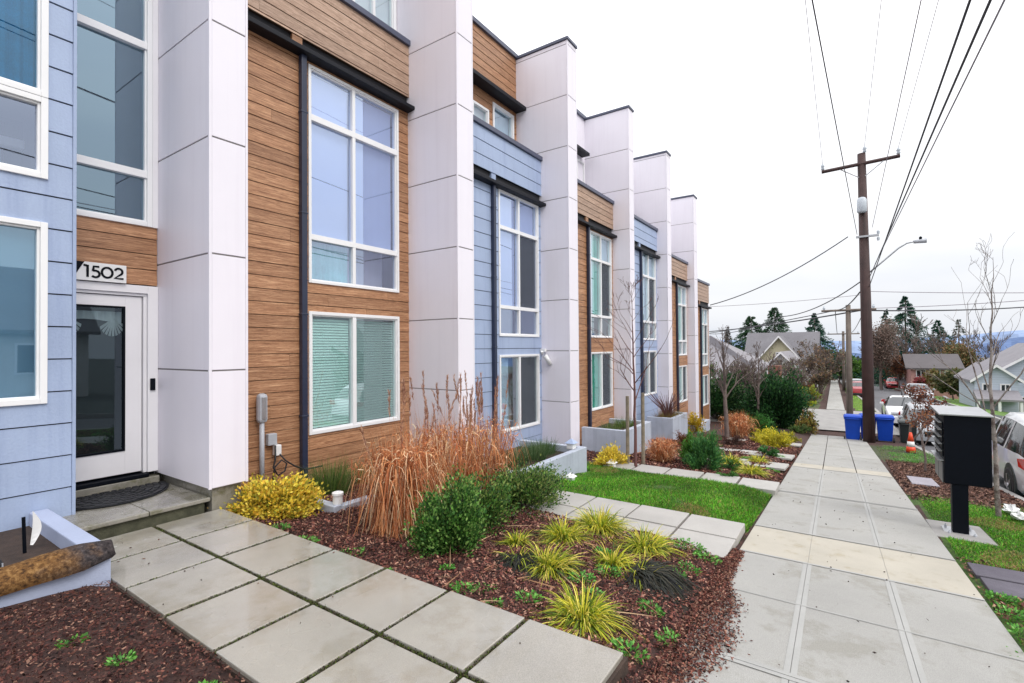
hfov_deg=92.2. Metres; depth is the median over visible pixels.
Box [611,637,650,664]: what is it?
weeds
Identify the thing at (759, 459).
sedge clump
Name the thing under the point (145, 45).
window
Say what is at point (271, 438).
outdoor outlet
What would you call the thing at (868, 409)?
utility pole
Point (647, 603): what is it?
weeds
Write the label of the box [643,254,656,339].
window
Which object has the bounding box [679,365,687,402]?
window
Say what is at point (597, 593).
weeds
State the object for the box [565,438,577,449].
garden lantern
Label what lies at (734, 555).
mulch
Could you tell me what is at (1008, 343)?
hills
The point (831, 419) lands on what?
side street
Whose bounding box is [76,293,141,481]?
door
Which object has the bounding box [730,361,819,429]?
shrub
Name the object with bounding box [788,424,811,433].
shrub
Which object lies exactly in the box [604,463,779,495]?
path
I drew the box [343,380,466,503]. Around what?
dry grass clump
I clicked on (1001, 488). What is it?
kerb
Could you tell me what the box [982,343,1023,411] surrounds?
house
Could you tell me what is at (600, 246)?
window
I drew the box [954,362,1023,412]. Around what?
house
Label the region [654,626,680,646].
weeds
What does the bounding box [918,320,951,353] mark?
conifer
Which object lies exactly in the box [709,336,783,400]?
house
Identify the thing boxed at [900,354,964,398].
house
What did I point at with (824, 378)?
bare tree
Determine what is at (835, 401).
sidewalk
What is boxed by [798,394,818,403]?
shrub
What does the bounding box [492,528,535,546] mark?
sedge clump
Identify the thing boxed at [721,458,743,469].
shrub
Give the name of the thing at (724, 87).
sky
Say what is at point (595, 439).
planter
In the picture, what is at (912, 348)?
bare tree
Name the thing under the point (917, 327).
bare tree
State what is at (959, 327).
conifer
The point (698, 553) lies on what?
weeds
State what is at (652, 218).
townhouse
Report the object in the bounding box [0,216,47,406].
window
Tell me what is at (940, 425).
doors
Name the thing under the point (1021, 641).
grass
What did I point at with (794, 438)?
shrub
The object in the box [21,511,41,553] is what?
garden sign
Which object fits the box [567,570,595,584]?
weeds
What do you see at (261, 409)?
conduit box
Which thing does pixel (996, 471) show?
bare tree
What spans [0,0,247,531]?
townhouse
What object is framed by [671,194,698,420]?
townhouse
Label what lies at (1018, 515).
plastic bag
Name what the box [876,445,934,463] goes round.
grass
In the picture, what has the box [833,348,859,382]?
broadleaf tree
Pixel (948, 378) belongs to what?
broadleaf tree
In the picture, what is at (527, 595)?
weeds
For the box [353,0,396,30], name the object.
window
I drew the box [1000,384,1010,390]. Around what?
window
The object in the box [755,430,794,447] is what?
shrub
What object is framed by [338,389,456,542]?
dry grass clump
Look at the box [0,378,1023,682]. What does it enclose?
ground
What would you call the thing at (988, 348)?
bare tree
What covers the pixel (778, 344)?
house
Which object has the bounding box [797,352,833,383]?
bare tree
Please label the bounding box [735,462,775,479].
sedge clump
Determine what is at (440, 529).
shrub
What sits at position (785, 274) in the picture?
overhead wire
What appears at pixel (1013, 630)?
weeds
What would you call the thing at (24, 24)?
window
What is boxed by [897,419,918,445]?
wheelie bin
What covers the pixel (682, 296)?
window
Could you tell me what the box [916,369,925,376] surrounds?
window
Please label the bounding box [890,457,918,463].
weeds
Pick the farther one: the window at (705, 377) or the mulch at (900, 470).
the window at (705, 377)
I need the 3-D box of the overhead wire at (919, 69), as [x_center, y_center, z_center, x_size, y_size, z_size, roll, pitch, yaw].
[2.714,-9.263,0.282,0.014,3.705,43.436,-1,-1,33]
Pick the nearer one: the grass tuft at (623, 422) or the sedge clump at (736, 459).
the sedge clump at (736, 459)
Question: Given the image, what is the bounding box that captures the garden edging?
[311,476,455,512]
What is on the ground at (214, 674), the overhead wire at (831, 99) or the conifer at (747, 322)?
the conifer at (747, 322)
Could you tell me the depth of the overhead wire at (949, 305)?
45.25 m
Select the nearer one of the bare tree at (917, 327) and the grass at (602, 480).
the grass at (602, 480)
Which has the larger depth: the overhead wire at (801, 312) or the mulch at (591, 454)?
the overhead wire at (801, 312)
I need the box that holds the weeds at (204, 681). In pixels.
[198,679,221,682]
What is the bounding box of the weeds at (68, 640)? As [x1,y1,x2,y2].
[54,632,90,649]
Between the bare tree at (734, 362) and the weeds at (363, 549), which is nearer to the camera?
the weeds at (363, 549)
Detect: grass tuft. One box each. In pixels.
[284,450,371,494]
[349,458,380,483]
[498,443,535,467]
[515,439,555,461]
[526,436,561,454]
[597,419,623,429]
[611,415,637,427]
[650,409,677,419]
[658,408,690,418]
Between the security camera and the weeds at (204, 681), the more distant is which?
the security camera
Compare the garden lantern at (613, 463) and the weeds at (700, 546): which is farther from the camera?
the garden lantern at (613, 463)
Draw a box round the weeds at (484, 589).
[469,583,497,594]
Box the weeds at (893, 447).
[882,445,905,449]
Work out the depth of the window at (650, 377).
17.89 m
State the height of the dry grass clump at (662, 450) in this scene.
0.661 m
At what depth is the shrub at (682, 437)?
14.26 m
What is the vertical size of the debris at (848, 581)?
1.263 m
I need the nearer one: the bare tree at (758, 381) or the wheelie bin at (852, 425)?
the wheelie bin at (852, 425)
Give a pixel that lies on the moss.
(397, 643)
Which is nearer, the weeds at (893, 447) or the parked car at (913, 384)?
the weeds at (893, 447)
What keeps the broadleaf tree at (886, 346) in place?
on the ground at (214, 674)
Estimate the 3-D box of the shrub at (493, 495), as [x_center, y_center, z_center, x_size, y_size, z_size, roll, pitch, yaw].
[-0.419,1.665,5.378,1.225,0.762,1.486,-1,-1,34]
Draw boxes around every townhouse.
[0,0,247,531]
[154,0,474,489]
[472,15,579,456]
[577,105,635,444]
[633,150,672,420]
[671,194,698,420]
[697,278,711,418]
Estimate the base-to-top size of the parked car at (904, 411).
1.530 m
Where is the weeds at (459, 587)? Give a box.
[449,580,478,593]
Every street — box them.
[710,408,898,434]
[840,378,1003,487]
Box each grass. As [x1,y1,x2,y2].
[550,463,771,532]
[853,395,861,410]
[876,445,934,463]
[918,493,1023,613]
[985,592,1023,644]
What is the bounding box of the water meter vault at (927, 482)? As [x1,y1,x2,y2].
[907,476,939,486]
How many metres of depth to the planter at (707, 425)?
20.01 m
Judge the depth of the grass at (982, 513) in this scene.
6.09 m
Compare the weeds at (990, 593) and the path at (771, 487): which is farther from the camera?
the path at (771, 487)
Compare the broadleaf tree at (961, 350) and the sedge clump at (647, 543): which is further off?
the broadleaf tree at (961, 350)
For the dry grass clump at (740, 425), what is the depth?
17.49 m
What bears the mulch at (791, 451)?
on the ground at (214, 674)
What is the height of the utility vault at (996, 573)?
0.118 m
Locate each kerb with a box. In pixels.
[883,383,1000,420]
[915,445,1023,499]
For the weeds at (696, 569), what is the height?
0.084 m
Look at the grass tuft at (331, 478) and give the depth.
6.63 m
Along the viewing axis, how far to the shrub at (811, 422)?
21.45 m
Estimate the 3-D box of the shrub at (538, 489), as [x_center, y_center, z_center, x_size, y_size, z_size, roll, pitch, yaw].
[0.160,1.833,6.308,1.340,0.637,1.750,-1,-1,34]
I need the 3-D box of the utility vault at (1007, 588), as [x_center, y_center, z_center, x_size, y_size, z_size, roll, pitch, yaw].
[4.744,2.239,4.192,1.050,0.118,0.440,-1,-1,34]
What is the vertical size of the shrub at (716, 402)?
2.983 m
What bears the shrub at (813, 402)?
on the ground at (214, 674)
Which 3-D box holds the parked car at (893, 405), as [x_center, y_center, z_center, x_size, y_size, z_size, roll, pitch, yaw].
[20.782,3.614,26.011,2.210,1.470,4.540,-1,-1,34]
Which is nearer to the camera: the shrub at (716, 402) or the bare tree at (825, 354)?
the shrub at (716, 402)
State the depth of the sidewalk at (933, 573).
5.09 m
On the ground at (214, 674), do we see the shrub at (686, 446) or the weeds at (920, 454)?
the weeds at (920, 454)
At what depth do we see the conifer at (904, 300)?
70.11 m
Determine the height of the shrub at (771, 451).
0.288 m
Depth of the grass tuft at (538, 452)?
8.68 m
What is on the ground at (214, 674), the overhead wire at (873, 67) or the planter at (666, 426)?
the planter at (666, 426)
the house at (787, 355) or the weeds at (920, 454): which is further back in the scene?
the house at (787, 355)
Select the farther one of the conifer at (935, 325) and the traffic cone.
the conifer at (935, 325)
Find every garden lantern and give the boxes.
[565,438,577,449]
[566,473,576,480]
[606,459,617,466]
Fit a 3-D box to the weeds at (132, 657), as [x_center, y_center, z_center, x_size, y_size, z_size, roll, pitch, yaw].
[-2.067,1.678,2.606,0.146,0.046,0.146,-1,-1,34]
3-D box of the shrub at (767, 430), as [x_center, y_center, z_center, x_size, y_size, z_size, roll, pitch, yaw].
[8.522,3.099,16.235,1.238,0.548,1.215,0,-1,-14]
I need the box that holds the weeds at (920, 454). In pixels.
[910,451,934,457]
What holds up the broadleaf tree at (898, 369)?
on the ground at (214, 674)
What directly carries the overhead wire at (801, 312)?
attached to the utility pole at (868, 409)
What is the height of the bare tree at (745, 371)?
3.911 m
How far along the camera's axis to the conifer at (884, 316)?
76.40 m
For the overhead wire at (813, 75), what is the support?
attached to the utility pole at (868, 409)
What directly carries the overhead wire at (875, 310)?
attached to the utility pole at (849, 390)
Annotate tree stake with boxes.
[626,396,629,463]
[641,393,644,463]
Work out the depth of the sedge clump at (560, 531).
5.01 m
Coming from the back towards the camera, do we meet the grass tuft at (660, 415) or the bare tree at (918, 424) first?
the grass tuft at (660, 415)
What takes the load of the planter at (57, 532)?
on the ground at (214, 674)
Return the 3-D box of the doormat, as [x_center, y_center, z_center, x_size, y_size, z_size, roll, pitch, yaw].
[-4.148,1.631,5.145,0.625,0.022,1.130,-1,-1,34]
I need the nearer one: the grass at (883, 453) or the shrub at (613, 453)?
the shrub at (613, 453)
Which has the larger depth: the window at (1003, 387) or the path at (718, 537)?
the window at (1003, 387)
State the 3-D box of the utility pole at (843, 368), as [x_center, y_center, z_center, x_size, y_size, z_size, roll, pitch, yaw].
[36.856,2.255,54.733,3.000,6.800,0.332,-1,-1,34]
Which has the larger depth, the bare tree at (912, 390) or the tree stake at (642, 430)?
the bare tree at (912, 390)
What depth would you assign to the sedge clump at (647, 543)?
4.79 m
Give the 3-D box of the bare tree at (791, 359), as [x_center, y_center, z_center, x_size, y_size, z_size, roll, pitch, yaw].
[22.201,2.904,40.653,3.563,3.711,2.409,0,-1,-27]
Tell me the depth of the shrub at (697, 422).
18.79 m
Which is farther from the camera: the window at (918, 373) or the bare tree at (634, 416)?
the window at (918, 373)
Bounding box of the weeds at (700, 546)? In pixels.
[671,537,706,551]
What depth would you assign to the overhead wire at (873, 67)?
14.54 m
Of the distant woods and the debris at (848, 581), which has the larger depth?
the distant woods
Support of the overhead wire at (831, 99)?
attached to the utility pole at (868, 409)
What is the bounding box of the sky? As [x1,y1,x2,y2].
[472,0,1023,340]
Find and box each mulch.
[507,450,783,562]
[593,434,802,482]
[638,548,752,682]
[885,459,1023,511]
[956,557,1023,645]
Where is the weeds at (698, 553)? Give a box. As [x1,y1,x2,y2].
[693,549,721,564]
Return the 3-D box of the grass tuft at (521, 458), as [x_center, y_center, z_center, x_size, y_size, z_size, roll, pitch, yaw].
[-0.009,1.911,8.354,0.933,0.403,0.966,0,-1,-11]
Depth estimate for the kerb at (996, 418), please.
36.20 m
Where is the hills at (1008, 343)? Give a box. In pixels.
[741,337,1023,357]
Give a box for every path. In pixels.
[101,509,622,682]
[526,490,744,558]
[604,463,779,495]
[719,437,801,470]
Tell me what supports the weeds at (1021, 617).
on the mulch at (995, 606)
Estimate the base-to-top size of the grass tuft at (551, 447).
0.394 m
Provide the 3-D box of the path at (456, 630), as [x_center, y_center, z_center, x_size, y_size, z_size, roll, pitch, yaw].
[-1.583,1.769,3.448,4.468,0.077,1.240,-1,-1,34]
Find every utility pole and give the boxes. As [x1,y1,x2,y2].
[821,146,926,442]
[821,304,875,413]
[827,331,859,390]
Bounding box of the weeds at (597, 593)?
[584,587,604,596]
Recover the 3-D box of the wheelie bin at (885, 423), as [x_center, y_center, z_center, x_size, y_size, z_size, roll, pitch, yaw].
[14.845,3.462,19.607,0.610,1.052,0.725,-1,-1,34]
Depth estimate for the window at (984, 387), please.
37.61 m
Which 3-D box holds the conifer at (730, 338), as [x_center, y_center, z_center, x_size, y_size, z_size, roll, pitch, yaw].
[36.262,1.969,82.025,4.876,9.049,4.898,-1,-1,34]
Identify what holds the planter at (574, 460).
on the ground at (214, 674)
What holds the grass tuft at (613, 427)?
in the planter at (595, 439)
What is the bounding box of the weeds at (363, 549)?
[339,547,366,556]
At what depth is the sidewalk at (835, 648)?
3.87 m
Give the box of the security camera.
[540,349,551,364]
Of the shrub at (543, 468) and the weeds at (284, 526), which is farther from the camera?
the shrub at (543, 468)
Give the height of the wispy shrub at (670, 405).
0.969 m
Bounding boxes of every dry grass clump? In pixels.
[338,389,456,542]
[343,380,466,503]
[390,370,464,486]
[404,373,511,497]
[431,370,530,488]
[637,434,682,462]
[715,409,763,437]
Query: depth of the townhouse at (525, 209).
11.88 m
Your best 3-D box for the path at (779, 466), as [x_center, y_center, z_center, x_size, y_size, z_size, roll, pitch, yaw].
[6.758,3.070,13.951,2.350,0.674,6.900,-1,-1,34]
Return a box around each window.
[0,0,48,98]
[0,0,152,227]
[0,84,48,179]
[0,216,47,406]
[308,63,398,292]
[308,311,399,434]
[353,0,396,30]
[473,100,488,123]
[492,102,513,138]
[497,189,538,336]
[499,354,539,432]
[577,158,584,182]
[590,230,612,337]
[591,352,612,410]
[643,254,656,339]
[644,350,656,395]
[678,285,686,355]
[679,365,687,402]
[702,308,707,365]
[703,374,708,405]
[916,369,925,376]
[982,383,988,389]
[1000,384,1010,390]
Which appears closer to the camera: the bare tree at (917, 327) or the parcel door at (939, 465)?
the parcel door at (939, 465)
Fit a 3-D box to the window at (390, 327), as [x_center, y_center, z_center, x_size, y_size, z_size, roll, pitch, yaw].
[-2.910,0.484,8.377,0.935,1.860,1.800,-1,-1,34]
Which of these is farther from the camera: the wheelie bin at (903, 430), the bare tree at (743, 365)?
the bare tree at (743, 365)
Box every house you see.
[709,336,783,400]
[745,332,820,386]
[759,336,802,361]
[769,351,810,383]
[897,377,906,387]
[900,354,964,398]
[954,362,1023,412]
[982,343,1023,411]
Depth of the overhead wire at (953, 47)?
6.97 m
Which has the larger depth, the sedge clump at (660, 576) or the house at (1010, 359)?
the house at (1010, 359)
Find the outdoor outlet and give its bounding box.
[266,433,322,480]
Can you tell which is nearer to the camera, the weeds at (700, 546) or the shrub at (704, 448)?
the weeds at (700, 546)
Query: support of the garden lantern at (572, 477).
on the grass at (602, 480)
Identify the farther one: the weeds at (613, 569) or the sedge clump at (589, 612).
the weeds at (613, 569)
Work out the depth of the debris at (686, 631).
3.26 m
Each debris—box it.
[117,539,520,644]
[404,515,701,616]
[651,561,731,682]
[738,468,989,681]
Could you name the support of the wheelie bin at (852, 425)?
on the ground at (214, 674)
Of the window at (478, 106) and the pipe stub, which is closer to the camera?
the pipe stub
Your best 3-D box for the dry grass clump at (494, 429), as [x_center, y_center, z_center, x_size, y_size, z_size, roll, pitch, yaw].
[-0.401,1.296,7.148,1.406,1.833,1.595,-1,-1,34]
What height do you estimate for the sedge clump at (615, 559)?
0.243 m
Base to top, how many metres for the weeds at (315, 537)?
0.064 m
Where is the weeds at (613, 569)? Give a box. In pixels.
[593,563,621,576]
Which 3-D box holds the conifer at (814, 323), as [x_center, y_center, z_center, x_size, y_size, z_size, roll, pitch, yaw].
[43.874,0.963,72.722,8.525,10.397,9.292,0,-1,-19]
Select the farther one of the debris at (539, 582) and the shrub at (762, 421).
the shrub at (762, 421)
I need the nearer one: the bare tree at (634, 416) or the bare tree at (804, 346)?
the bare tree at (634, 416)
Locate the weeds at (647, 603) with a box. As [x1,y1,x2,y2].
[636,598,664,617]
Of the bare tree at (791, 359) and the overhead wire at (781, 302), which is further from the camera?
the overhead wire at (781, 302)
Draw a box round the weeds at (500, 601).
[484,597,503,606]
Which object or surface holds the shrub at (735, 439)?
on the mulch at (791, 451)
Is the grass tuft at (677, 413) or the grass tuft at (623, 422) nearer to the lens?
the grass tuft at (623, 422)
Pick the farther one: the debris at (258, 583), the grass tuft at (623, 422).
the grass tuft at (623, 422)
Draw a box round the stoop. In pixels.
[63,473,209,539]
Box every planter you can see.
[0,509,110,607]
[450,439,586,477]
[582,418,650,454]
[647,412,687,439]
[688,419,709,432]
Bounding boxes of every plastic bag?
[1002,504,1019,513]
[1010,511,1023,519]
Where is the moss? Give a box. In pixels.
[111,520,527,682]
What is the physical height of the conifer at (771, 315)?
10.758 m
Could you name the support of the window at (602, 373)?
in the townhouse at (605, 195)
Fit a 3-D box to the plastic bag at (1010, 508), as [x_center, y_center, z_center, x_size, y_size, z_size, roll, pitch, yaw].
[7.508,2.513,7.404,0.204,0.145,0.318,-1,-1,34]
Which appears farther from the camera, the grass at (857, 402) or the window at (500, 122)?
the grass at (857, 402)
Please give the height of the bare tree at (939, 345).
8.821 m
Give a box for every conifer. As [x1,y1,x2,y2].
[724,326,732,344]
[731,316,765,350]
[761,307,791,332]
[805,313,845,370]
[852,296,935,386]
[855,309,903,383]
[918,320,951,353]
[948,319,982,361]
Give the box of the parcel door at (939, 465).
[935,457,943,482]
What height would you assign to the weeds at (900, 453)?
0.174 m
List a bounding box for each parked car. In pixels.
[853,381,861,395]
[880,395,917,422]
[883,377,897,388]
[898,402,947,441]
[901,383,934,402]
[992,412,1023,497]
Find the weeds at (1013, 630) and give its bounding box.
[1007,622,1023,637]
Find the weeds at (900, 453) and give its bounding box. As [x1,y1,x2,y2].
[888,452,918,457]
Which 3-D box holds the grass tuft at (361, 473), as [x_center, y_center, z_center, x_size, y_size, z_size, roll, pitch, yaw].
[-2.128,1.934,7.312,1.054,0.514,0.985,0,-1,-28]
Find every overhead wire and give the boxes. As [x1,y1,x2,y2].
[709,295,855,306]
[709,307,1023,331]
[711,236,847,304]
[711,292,859,332]
[719,282,859,333]
[805,0,822,163]
[811,0,856,232]
[864,0,881,145]
[869,0,971,285]
[870,0,991,275]
[872,0,921,226]
[875,0,1004,262]
[888,300,1023,307]
[898,0,938,146]
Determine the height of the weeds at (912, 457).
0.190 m
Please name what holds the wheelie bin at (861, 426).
on the ground at (214, 674)
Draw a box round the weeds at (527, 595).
[514,589,543,602]
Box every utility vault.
[967,562,1023,584]
[980,577,1023,599]
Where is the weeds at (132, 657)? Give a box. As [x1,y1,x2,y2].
[103,649,137,665]
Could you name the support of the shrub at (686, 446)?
on the mulch at (791, 451)
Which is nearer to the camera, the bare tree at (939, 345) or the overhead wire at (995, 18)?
the overhead wire at (995, 18)
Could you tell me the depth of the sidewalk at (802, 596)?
3.85 m
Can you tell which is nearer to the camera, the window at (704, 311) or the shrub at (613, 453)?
the shrub at (613, 453)
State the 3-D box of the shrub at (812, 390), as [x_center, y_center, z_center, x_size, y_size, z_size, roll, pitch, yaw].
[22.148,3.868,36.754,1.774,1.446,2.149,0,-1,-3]
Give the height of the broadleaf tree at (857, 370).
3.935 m
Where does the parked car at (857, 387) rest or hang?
on the street at (880, 395)
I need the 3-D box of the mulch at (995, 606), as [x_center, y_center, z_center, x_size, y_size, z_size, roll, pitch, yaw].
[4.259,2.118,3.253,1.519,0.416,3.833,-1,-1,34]
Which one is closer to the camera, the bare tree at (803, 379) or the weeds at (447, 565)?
the weeds at (447, 565)
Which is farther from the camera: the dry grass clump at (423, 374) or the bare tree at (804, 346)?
the bare tree at (804, 346)
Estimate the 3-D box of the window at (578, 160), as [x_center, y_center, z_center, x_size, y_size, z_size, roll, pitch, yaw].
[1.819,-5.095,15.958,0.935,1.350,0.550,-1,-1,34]
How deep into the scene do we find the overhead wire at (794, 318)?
31.19 m
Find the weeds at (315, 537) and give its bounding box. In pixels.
[298,534,319,542]
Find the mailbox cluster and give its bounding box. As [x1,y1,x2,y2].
[930,405,993,536]
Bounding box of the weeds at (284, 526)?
[272,523,291,529]
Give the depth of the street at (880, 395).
39.48 m
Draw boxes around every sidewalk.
[661,434,1023,682]
[740,462,982,598]
[788,502,919,682]
[827,380,844,409]
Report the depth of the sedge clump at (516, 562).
4.20 m
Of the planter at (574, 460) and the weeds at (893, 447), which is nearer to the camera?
the planter at (574, 460)
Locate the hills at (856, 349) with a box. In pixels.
[721,330,1023,353]
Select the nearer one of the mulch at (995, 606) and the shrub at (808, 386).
the mulch at (995, 606)
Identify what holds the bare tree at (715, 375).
on the ground at (214, 674)
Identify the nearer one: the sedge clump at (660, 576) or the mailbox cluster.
the sedge clump at (660, 576)
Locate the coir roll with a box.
[0,539,115,596]
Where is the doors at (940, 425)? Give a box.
[934,416,942,456]
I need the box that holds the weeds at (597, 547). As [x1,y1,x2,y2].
[592,546,612,553]
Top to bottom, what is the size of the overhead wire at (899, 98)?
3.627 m
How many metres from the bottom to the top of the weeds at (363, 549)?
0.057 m
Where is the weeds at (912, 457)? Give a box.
[901,455,934,462]
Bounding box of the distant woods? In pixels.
[830,356,981,380]
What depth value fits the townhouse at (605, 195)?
15.19 m
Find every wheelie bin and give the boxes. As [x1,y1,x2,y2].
[843,414,861,439]
[859,413,875,438]
[875,414,894,442]
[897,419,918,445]
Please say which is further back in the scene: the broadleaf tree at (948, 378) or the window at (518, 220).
the broadleaf tree at (948, 378)
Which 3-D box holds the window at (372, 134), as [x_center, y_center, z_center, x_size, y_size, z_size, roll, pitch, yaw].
[-2.933,-2.530,8.414,0.935,3.310,1.800,-1,-1,34]
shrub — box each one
[207,470,329,524]
[400,466,493,558]
[404,462,529,535]
[479,454,574,519]
[505,461,577,489]
[589,441,631,466]
[647,390,686,416]
[669,430,694,444]
[678,426,729,470]
[678,429,698,461]
[688,411,706,432]
[710,367,751,422]
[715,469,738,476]
[718,433,749,446]
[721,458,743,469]
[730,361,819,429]
[746,409,780,435]
[749,426,785,442]
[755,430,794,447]
[757,444,779,456]
[782,430,801,441]
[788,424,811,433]
[794,408,818,434]
[797,376,822,398]
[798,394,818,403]
[801,384,821,398]
[807,401,816,405]
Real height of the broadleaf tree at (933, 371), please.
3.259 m
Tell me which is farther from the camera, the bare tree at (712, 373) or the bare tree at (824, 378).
the bare tree at (824, 378)
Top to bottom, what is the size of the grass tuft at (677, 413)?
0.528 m
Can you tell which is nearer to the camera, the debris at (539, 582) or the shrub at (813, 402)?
the debris at (539, 582)
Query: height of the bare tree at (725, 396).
4.031 m
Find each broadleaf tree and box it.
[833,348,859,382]
[852,360,878,378]
[858,316,904,389]
[882,353,912,388]
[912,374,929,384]
[920,365,940,391]
[929,367,962,399]
[936,337,984,367]
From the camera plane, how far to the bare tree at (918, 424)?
11.98 m
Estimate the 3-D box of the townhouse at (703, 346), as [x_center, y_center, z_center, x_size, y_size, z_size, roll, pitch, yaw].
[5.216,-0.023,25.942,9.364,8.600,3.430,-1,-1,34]
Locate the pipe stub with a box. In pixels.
[332,491,343,504]
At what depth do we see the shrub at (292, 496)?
5.41 m
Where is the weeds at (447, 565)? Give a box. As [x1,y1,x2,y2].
[439,563,454,569]
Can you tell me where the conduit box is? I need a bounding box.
[256,393,266,479]
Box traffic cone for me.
[905,432,916,453]
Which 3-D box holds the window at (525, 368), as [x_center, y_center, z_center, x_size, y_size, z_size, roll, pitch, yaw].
[-0.170,1.164,11.666,0.935,1.720,1.670,-1,-1,34]
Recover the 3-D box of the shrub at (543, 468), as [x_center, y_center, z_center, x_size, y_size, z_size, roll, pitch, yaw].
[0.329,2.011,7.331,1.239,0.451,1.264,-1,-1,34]
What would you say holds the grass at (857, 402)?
on the ground at (214, 674)
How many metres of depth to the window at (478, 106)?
11.54 m
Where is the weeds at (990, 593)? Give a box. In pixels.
[985,589,1021,604]
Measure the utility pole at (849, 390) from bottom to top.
6.550 m
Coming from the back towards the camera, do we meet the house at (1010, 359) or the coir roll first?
the house at (1010, 359)
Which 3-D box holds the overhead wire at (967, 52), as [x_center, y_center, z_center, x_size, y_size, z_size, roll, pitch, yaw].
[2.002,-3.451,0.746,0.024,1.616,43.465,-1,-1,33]
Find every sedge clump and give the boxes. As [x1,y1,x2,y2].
[485,543,555,582]
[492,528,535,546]
[520,541,602,590]
[529,577,649,662]
[531,513,606,550]
[567,500,640,543]
[584,539,646,582]
[605,523,693,560]
[610,552,709,620]
[721,451,745,463]
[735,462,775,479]
[746,453,770,463]
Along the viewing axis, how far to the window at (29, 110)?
4.53 m
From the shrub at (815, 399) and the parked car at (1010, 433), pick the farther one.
the shrub at (815, 399)
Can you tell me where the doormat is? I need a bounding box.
[76,481,168,509]
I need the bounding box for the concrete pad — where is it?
[925,519,997,545]
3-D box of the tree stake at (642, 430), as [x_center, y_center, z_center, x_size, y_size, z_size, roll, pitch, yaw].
[2.702,1.861,10.157,0.080,1.600,0.074,0,-1,-33]
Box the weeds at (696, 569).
[678,560,702,575]
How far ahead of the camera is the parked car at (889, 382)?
62.44 m
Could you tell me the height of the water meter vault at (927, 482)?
0.182 m
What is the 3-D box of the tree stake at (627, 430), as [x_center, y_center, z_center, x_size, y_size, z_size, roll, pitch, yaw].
[2.367,1.882,10.095,0.074,1.520,0.080,-1,-1,12]
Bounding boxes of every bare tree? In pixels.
[587,275,676,467]
[707,325,754,437]
[709,341,722,382]
[709,362,717,374]
[715,360,754,398]
[727,348,798,403]
[729,353,760,395]
[730,341,770,411]
[774,356,805,377]
[780,359,817,384]
[793,339,827,371]
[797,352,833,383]
[809,341,845,394]
[809,366,834,399]
[879,327,929,376]
[894,234,1023,516]
[894,314,933,353]
[898,383,950,439]
[905,405,933,470]
[922,328,979,353]
[972,330,1007,359]
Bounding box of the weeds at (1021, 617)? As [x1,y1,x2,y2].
[985,599,1023,620]
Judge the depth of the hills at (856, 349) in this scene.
2286.81 m

